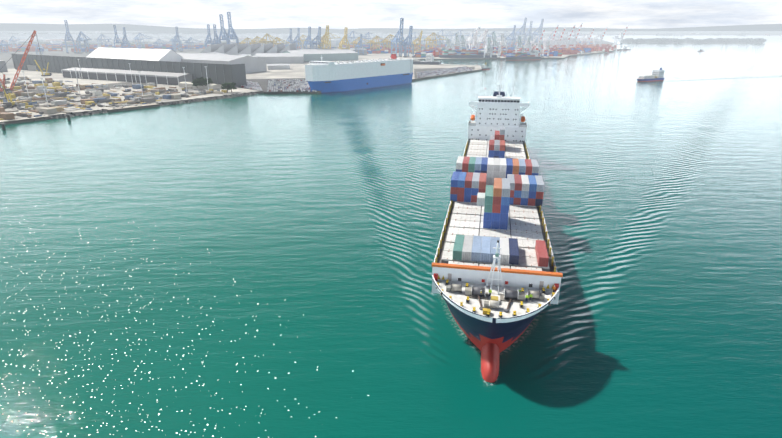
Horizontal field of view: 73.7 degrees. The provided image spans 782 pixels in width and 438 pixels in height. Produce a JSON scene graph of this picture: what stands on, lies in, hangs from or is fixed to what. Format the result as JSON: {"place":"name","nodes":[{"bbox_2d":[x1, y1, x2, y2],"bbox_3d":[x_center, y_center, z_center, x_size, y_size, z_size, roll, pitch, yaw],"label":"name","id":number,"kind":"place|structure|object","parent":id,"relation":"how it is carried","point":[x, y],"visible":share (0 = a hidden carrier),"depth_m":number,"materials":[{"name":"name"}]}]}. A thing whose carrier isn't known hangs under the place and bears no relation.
{"place":"outdoors","nodes":[
{"label":"outdoors","id":0,"kind":"place"},
{"bbox_2d":[0,29,508,33],"bbox_3d":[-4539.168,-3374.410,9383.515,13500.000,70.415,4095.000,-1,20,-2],"label":"hills","id":1,"kind":"structure","parent":0,"point":[204,31],"depth_m":8079.10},
{"bbox_2d":[0,32,613,96],"bbox_3d":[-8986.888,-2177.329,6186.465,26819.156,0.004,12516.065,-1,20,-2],"label":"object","id":2,"kind":"structure","parent":0,"point":[7,56],"depth_m":1380.70,"materials":[{"name":"concrete"}]},
{"bbox_2d":[0,40,9,52],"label":"gantry crane","id":3,"kind":"object","parent":2,"relation":"on","point":[2,45],"visible":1,"depth_m":1565.96,"materials":[{"name":"metal"}]},
{"bbox_2d":[0,72,9,91],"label":"crawler crane","id":4,"kind":"object","parent":2,"relation":"on","point":[1,89],"visible":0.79,"depth_m":588.62,"materials":[{"name":"metal"}]},
{"bbox_2d":[8,36,19,46],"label":"gantry crane","id":5,"kind":"object","parent":2,"relation":"on","point":[12,42],"visible":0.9,"depth_m":1993.67,"materials":[{"name":"metal"}]},
{"bbox_2d":[0,30,44,90],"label":"crawler crane","id":6,"kind":"object","parent":2,"relation":"on","point":[24,57],"visible":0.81,"depth_m":602.45,"materials":[{"name":"metal"}]},
{"bbox_2d":[35,44,42,54],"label":"gantry crane","id":7,"kind":"object","parent":2,"relation":"on","point":[36,48],"visible":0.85,"depth_m":1416.65,"materials":[{"name":"metal"}]},
{"bbox_2d":[64,20,76,52],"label":"gantry crane","id":8,"kind":"object","parent":2,"relation":"on","point":[68,34],"visible":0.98,"depth_m":1558.29,"materials":[{"name":"metal"}]},
{"bbox_2d":[76,32,91,52],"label":"gantry crane","id":9,"kind":"object","parent":2,"relation":"on","point":[79,38],"visible":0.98,"depth_m":1565.87,"materials":[{"name":"metal"}]},
{"bbox_2d":[96,34,110,44],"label":"gantry crane","id":10,"kind":"object","parent":2,"relation":"on","point":[99,39],"visible":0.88,"depth_m":1996.68,"materials":[{"name":"metal"}]},
{"bbox_2d":[113,25,121,47],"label":"gantry crane","id":11,"kind":"object","parent":2,"relation":"on","point":[114,26],"visible":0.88,"depth_m":1480.85,"materials":[{"name":"metal"}]},
{"bbox_2d":[121,27,130,47],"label":"gantry crane","id":12,"kind":"object","parent":2,"relation":"on","point":[124,39],"visible":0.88,"depth_m":1484.35,"materials":[{"name":"metal"}]},
{"bbox_2d":[133,33,151,46],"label":"gantry crane","id":13,"kind":"object","parent":2,"relation":"on","point":[137,38],"visible":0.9,"depth_m":2001.71,"materials":[{"name":"metal"}]},
{"bbox_2d":[153,39,169,46],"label":"gantry crane","id":14,"kind":"object","parent":2,"relation":"on","point":[157,43],"visible":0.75,"depth_m":1766.89,"materials":[{"name":"metal"}]},
{"bbox_2d":[173,27,182,51],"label":"gantry crane","id":15,"kind":"object","parent":2,"relation":"on","point":[176,40],"visible":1,"depth_m":1663.35,"materials":[{"name":"metal"}]},
{"bbox_2d":[171,36,188,50],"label":"gantry crane","id":16,"kind":"object","parent":2,"relation":"on","point":[172,39],"visible":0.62,"depth_m":1766.19,"materials":[{"name":"metal"}]},
{"bbox_2d":[184,37,200,49],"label":"gantry crane","id":17,"kind":"object","parent":2,"relation":"on","point":[188,42],"visible":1,"depth_m":1769.73,"materials":[{"name":"metal"}]},
{"bbox_2d":[204,24,212,47],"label":"gantry crane","id":18,"kind":"object","parent":2,"relation":"on","point":[207,41],"visible":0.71,"depth_m":1414.47,"materials":[{"name":"metal"}]},
{"bbox_2d":[212,24,220,43],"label":"gantry crane","id":19,"kind":"object","parent":2,"relation":"on","point":[215,40],"visible":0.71,"depth_m":1414.10,"materials":[{"name":"metal"}]},
{"bbox_2d":[218,14,229,43],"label":"gantry crane","id":20,"kind":"object","parent":2,"relation":"on","point":[224,36],"visible":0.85,"depth_m":1390.82,"materials":[{"name":"metal"}]},
{"bbox_2d":[226,12,238,43],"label":"gantry crane","id":21,"kind":"object","parent":2,"relation":"on","point":[233,35],"visible":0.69,"depth_m":1390.31,"materials":[{"name":"metal"}]},
{"bbox_2d":[239,37,260,44],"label":"gantry crane","id":22,"kind":"object","parent":2,"relation":"on","point":[246,39],"visible":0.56,"depth_m":1580.21,"materials":[{"name":"metal"}]},
{"bbox_2d":[249,36,269,42],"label":"gantry crane","id":23,"kind":"object","parent":2,"relation":"on","point":[258,39],"visible":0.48,"depth_m":1581.35,"materials":[{"name":"metal"}]},
{"bbox_2d":[260,33,280,45],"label":"gantry crane","id":24,"kind":"object","parent":2,"relation":"on","point":[266,34],"visible":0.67,"depth_m":1574.85,"materials":[{"name":"metal"}]},
{"bbox_2d":[272,37,288,45],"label":"gantry crane","id":25,"kind":"object","parent":2,"relation":"on","point":[274,42],"visible":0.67,"depth_m":1578.40,"materials":[{"name":"metal"}]},
{"bbox_2d":[285,28,293,47],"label":"gantry crane","id":26,"kind":"object","parent":2,"relation":"on","point":[289,41],"visible":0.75,"depth_m":1668.46,"materials":[{"name":"metal"}]},
{"bbox_2d":[292,28,301,48],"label":"gantry crane","id":27,"kind":"object","parent":2,"relation":"on","point":[296,41],"visible":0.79,"depth_m":1671.11,"materials":[{"name":"metal"}]},
{"bbox_2d":[297,35,311,48],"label":"gantry crane","id":28,"kind":"object","parent":2,"relation":"on","point":[303,40],"visible":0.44,"depth_m":1892.26,"materials":[{"name":"metal"}]},
{"bbox_2d":[303,27,313,48],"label":"gantry crane","id":29,"kind":"object","parent":2,"relation":"on","point":[308,38],"visible":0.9,"depth_m":1424.87,"materials":[{"name":"metal"}]},
{"bbox_2d":[1,41,616,56],"bbox_3d":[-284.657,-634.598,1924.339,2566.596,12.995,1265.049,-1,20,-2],"label":"container stacks","id":30,"kind":"object","parent":2,"relation":"on","point":[563,50],"visible":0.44,"depth_m":1703.05,"materials":[{"name":"metal"}]},
{"bbox_2d":[310,27,322,48],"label":"gantry crane","id":31,"kind":"object","parent":2,"relation":"on","point":[318,39],"visible":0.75,"depth_m":1426.24,"materials":[{"name":"metal"}]},
{"bbox_2d":[318,25,330,48],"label":"gantry crane","id":32,"kind":"object","parent":2,"relation":"on","point":[326,37],"visible":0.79,"depth_m":1423.32,"materials":[{"name":"metal"}]},
{"bbox_2d":[321,32,340,46],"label":"gantry crane","id":33,"kind":"object","parent":2,"relation":"on","point":[330,38],"visible":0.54,"depth_m":2021.39,"materials":[{"name":"metal"}]},
{"bbox_2d":[241,66,471,91],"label":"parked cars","id":34,"kind":"object","parent":2,"relation":"on","point":[253,85],"visible":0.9,"depth_m":691.70,"materials":[{"name":"paint"}]},
{"bbox_2d":[347,31,367,44],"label":"gantry crane","id":35,"kind":"object","parent":2,"relation":"on","point":[349,36],"visible":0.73,"depth_m":2020.33,"materials":[{"name":"metal"}]},
{"bbox_2d":[351,37,373,47],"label":"gantry crane","id":36,"kind":"object","parent":2,"relation":"on","point":[354,42],"visible":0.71,"depth_m":1589.26,"materials":[{"name":"metal"}]},
{"bbox_2d":[363,32,381,44],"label":"gantry crane","id":37,"kind":"object","parent":2,"relation":"on","point":[368,38],"visible":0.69,"depth_m":2021.92,"materials":[{"name":"metal"}]},
{"bbox_2d":[368,36,390,49],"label":"gantry crane","id":38,"kind":"object","parent":2,"relation":"on","point":[375,38],"visible":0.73,"depth_m":1592.76,"materials":[{"name":"metal"}]},
{"bbox_2d":[381,34,403,48],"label":"gantry crane","id":39,"kind":"object","parent":2,"relation":"on","point":[389,42],"visible":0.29,"depth_m":1593.78,"materials":[{"name":"metal"}]},
{"bbox_2d":[416,35,434,48],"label":"gantry crane","id":40,"kind":"object","parent":2,"relation":"on","point":[422,42],"visible":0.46,"depth_m":1904.21,"materials":[{"name":"metal"}]},
{"bbox_2d":[433,36,450,46],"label":"gantry crane","id":41,"kind":"object","parent":2,"relation":"on","point":[439,42],"visible":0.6,"depth_m":1903.62,"materials":[{"name":"metal"}]},
{"bbox_2d":[433,29,452,43],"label":"gantry crane","id":42,"kind":"object","parent":2,"relation":"on","point":[442,30],"visible":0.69,"depth_m":2352.31,"materials":[{"name":"metal"}]},
{"bbox_2d":[452,29,470,43],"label":"gantry crane","id":43,"kind":"object","parent":2,"relation":"on","point":[460,30],"visible":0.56,"depth_m":2354.24,"materials":[{"name":"metal"}]},
{"bbox_2d":[486,31,506,42],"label":"gantry crane","id":44,"kind":"object","parent":2,"relation":"on","point":[491,36],"visible":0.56,"depth_m":2359.14,"materials":[{"name":"metal"}]},
{"bbox_2d":[515,35,523,52],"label":"gantry crane","id":45,"kind":"object","parent":2,"relation":"on","point":[519,45],"visible":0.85,"depth_m":1271.83,"materials":[{"name":"metal"}]},
{"bbox_2d":[515,17,526,42],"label":"gantry crane","id":46,"kind":"object","parent":2,"relation":"on","point":[523,27],"visible":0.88,"depth_m":2355.04,"materials":[{"name":"metal"}]},
{"bbox_2d":[523,36,530,52],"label":"gantry crane","id":47,"kind":"object","parent":2,"relation":"on","point":[527,45],"visible":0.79,"depth_m":1273.77,"materials":[{"name":"metal"}]},
{"bbox_2d":[523,21,532,42],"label":"gantry crane","id":48,"kind":"object","parent":2,"relation":"on","point":[529,33],"visible":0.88,"depth_m":2352.51,"materials":[{"name":"metal"}]},
{"bbox_2d":[531,19,543,43],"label":"gantry crane","id":49,"kind":"object","parent":2,"relation":"on","point":[534,33],"visible":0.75,"depth_m":2352.95,"materials":[{"name":"metal"}]},
{"bbox_2d":[0,31,781,437],"bbox_3d":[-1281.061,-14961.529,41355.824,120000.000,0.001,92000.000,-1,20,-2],"label":"sea water","id":50,"kind":"structure","parent":0,"point":[250,267],"depth_m":167.94,"materials":[{"name":"teal liquid"}]},
{"bbox_2d":[0,102,159,129],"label":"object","id":51,"kind":"object","parent":50,"relation":"on","point":[3,122],"visible":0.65,"depth_m":430.29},
{"bbox_2d":[52,39,108,47],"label":"bulk ship","id":52,"kind":"object","parent":50,"relation":"on","point":[106,42],"visible":0.29,"depth_m":2068.71,"materials":[{"name":"paint"}]},
{"bbox_2d":[305,54,412,92],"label":"ship","id":53,"kind":"object","parent":50,"relation":"on","point":[327,76],"visible":0.94,"depth_m":640.41,"materials":[{"name":"paint"}]},
{"bbox_2d":[413,50,440,64],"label":"general cargo","id":54,"kind":"object","parent":50,"relation":"on","point":[429,59],"visible":0.38,"depth_m":1064.57,"materials":[{"name":"paint"}]},
{"bbox_2d":[438,47,496,57],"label":"feeder ship","id":55,"kind":"object","parent":50,"relation":"on","point":[462,53],"visible":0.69,"depth_m":1308.05,"materials":[{"name":"paint"}]},
{"bbox_2d":[481,62,489,69],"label":"tug boat","id":56,"kind":"object","parent":50,"relation":"on","point":[483,67],"visible":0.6,"depth_m":966.80,"materials":[{"name":"paint"}]},
{"bbox_2d":[432,80,562,381],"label":"container ship","id":57,"kind":"object","parent":50,"relation":"on","point":[496,279],"visible":1,"depth_m":149.04,"materials":[{"name":"paint"}]},
{"bbox_2d":[506,48,541,59],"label":"feeder ship","id":58,"kind":"object","parent":50,"relation":"on","point":[533,55],"visible":0.98,"depth_m":1266.92,"materials":[{"name":"paint"}]},
{"bbox_2d":[637,68,664,81],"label":"coaster","id":59,"kind":"object","parent":50,"relation":"on","point":[657,75],"visible":0.94,"depth_m":755.09,"materials":[{"name":"paint"}]},
{"bbox_2d":[0,32,781,118],"bbox_3d":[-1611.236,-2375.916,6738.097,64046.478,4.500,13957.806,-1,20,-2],"label":"harbour ground","id":60,"kind":"structure","parent":0,"point":[296,70],"depth_m":812.87,"materials":[{"name":"concrete"}]},
{"bbox_2d":[2,85,15,106],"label":"crawler crane","id":61,"kind":"object","parent":60,"relation":"on","point":[10,103],"visible":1,"depth_m":479.10,"materials":[{"name":"metal"}]},
{"bbox_2d":[34,60,51,75],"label":"crawler crane","id":62,"kind":"object","parent":60,"relation":"on","point":[47,74],"visible":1,"depth_m":800.26,"materials":[{"name":"metal"}]},
{"bbox_2d":[0,57,226,119],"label":"yard equipment","id":63,"kind":"object","parent":60,"relation":"on","point":[56,95],"visible":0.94,"depth_m":542.98,"materials":[{"name":"metal"}]},
{"bbox_2d":[11,54,246,86],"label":"warehouse","id":64,"kind":"structure","parent":60,"relation":"on","point":[224,73],"depth_m":735.49,"materials":[{"name":"grey metal"}]},
{"bbox_2d":[7,92,257,120],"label":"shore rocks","id":65,"kind":"object","parent":60,"relation":"on","point":[98,111],"visible":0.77,"depth_m":514.99,"materials":[{"name":"grey stone"}]},
{"bbox_2d":[0,43,366,89],"bbox_3d":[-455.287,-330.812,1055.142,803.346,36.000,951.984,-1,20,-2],"label":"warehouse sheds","id":66,"kind":"object","parent":60,"relation":"on","point":[279,57],"visible":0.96,"depth_m":895.05,"materials":[{"name":"grey metal"}]},
{"bbox_2d":[339,27,349,49],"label":"gantry crane","id":67,"kind":"object","parent":60,"relation":"on","point":[342,42],"visible":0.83,"depth_m":1427.70,"materials":[{"name":"metal"}]},
{"bbox_2d":[355,34,363,54],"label":"gantry crane","id":68,"kind":"object","parent":60,"relation":"on","point":[359,46],"visible":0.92,"depth_m":1437.29,"materials":[{"name":"metal"}]},
{"bbox_2d":[0,32,766,92],"bbox_3d":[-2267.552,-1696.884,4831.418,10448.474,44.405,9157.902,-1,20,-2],"label":"trees","id":69,"kind":"object","parent":60,"relation":"on","point":[201,81],"visible":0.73,"depth_m":3917.62,"materials":[{"name":"green plant"}]},
{"bbox_2d":[0,33,769,46],"bbox_3d":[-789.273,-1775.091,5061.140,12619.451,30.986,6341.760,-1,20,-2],"label":"distant town","id":70,"kind":"object","parent":60,"relation":"on","point":[46,40],"visible":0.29,"depth_m":2876.20},
{"bbox_2d":[390,18,404,56],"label":"gantry crane","id":71,"kind":"object","parent":60,"relation":"on","point":[397,39],"visible":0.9,"depth_m":1331.94,"materials":[{"name":"metal"}]},
{"bbox_2d":[400,26,413,56],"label":"gantry crane","id":72,"kind":"object","parent":60,"relation":"on","point":[409,42],"visible":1,"depth_m":1337.54,"materials":[{"name":"metal"}]},
{"bbox_2d":[411,30,422,53],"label":"gantry crane","id":73,"kind":"object","parent":60,"relation":"on","point":[420,37],"visible":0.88,"depth_m":1513.55,"materials":[{"name":"metal"}]},
{"bbox_2d":[424,32,448,48],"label":"gantry crane","id":74,"kind":"object","parent":60,"relation":"on","point":[429,38],"visible":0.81,"depth_m":1687.27,"materials":[{"name":"metal"}]},
{"bbox_2d":[445,37,454,49],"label":"gantry crane","id":75,"kind":"object","parent":60,"relation":"on","point":[450,45],"visible":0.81,"depth_m":1309.95,"materials":[{"name":"metal"}]},
{"bbox_2d":[453,32,460,49],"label":"gantry crane","id":76,"kind":"object","parent":60,"relation":"on","point":[457,40],"visible":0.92,"depth_m":1306.81,"materials":[{"name":"metal"}]},
{"bbox_2d":[460,35,467,49],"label":"gantry crane","id":77,"kind":"object","parent":60,"relation":"on","point":[464,44],"visible":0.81,"depth_m":1309.62,"materials":[{"name":"metal"}]},
{"bbox_2d":[466,27,480,48],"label":"gantry crane","id":78,"kind":"object","parent":60,"relation":"on","point":[469,39],"visible":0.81,"depth_m":1588.57,"materials":[{"name":"metal"}]},
{"bbox_2d":[471,36,477,49],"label":"gantry crane","id":79,"kind":"object","parent":60,"relation":"on","point":[474,43],"visible":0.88,"depth_m":1440.69,"materials":[{"name":"metal"}]},
{"bbox_2d":[476,29,488,48],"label":"gantry crane","id":80,"kind":"object","parent":60,"relation":"on","point":[482,40],"visible":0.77,"depth_m":1591.94,"materials":[{"name":"metal"}]},
{"bbox_2d":[483,37,491,57],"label":"gantry crane","id":81,"kind":"object","parent":60,"relation":"on","point":[488,45],"visible":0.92,"depth_m":1285.61,"materials":[{"name":"metal"}]},
{"bbox_2d":[489,32,499,57],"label":"gantry crane","id":82,"kind":"object","parent":60,"relation":"on","point":[495,44],"visible":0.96,"depth_m":1284.69,"materials":[{"name":"metal"}]},
{"bbox_2d":[500,33,507,55],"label":"gantry crane","id":83,"kind":"object","parent":60,"relation":"on","point":[502,43],"visible":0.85,"depth_m":1373.94,"materials":[{"name":"metal"}]},
{"bbox_2d":[505,25,515,46],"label":"gantry crane","id":84,"kind":"object","parent":60,"relation":"on","point":[508,38],"visible":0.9,"depth_m":1904.27,"materials":[{"name":"metal"}]},
{"bbox_2d":[528,28,545,48],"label":"gantry crane","id":85,"kind":"object","parent":60,"relation":"on","point":[531,42],"visible":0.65,"depth_m":1519.39,"materials":[{"name":"metal"}]},
{"bbox_2d":[535,40,541,56],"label":"gantry crane","id":86,"kind":"object","parent":60,"relation":"on","point":[538,47],"visible":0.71,"depth_m":1319.85,"materials":[{"name":"metal"}]},
{"bbox_2d":[541,41,549,56],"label":"gantry crane","id":87,"kind":"object","parent":60,"relation":"on","point":[545,48],"visible":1,"depth_m":1339.42,"materials":[{"name":"metal"}]},
{"bbox_2d":[541,25,558,47],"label":"gantry crane","id":88,"kind":"object","parent":60,"relation":"on","point":[545,39],"visible":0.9,"depth_m":1693.33,"materials":[{"name":"metal"}]},
{"bbox_2d":[551,27,565,47],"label":"gantry crane","id":89,"kind":"object","parent":60,"relation":"on","point":[559,38],"visible":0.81,"depth_m":1693.04,"materials":[{"name":"metal"}]},
{"bbox_2d":[555,24,575,47],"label":"gantry crane","id":90,"kind":"object","parent":60,"relation":"on","point":[567,39],"visible":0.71,"depth_m":1715.42,"materials":[{"name":"metal"}]},
{"bbox_2d":[564,23,582,46],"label":"gantry crane","id":91,"kind":"object","parent":60,"relation":"on","point":[574,42],"visible":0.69,"depth_m":1742.78,"materials":[{"name":"metal"}]},
{"bbox_2d":[578,27,594,44],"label":"gantry crane","id":92,"kind":"object","parent":60,"relation":"on","point":[585,40],"visible":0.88,"depth_m":1916.43,"materials":[{"name":"metal"}]},
{"bbox_2d":[591,27,607,45],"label":"gantry crane","id":93,"kind":"object","parent":60,"relation":"on","point":[597,39],"visible":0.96,"depth_m":1919.66,"materials":[{"name":"metal"}]},
{"bbox_2d":[614,25,628,47],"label":"gantry crane","id":94,"kind":"object","parent":60,"relation":"on","point":[617,38],"visible":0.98,"depth_m":2051.63,"materials":[{"name":"metal"}]},
{"bbox_2d":[0,23,781,30],"bbox_3d":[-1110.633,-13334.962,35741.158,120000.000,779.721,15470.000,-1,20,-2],"label":"hills","id":95,"kind":"structure","parent":0,"point":[163,28],"depth_m":30544.93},
{"bbox_2d":[0,27,781,31],"bbox_3d":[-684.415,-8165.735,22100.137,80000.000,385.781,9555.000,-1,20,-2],"label":"hills","id":96,"kind":"structure","parent":0,"point":[355,30],"depth_m":18858.37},
{"bbox_2d":[0,0,781,28],"label":"sky","id":97,"kind":"structure","parent":0,"point":[245,14],"materials":[{"name":"white"}]}
]}

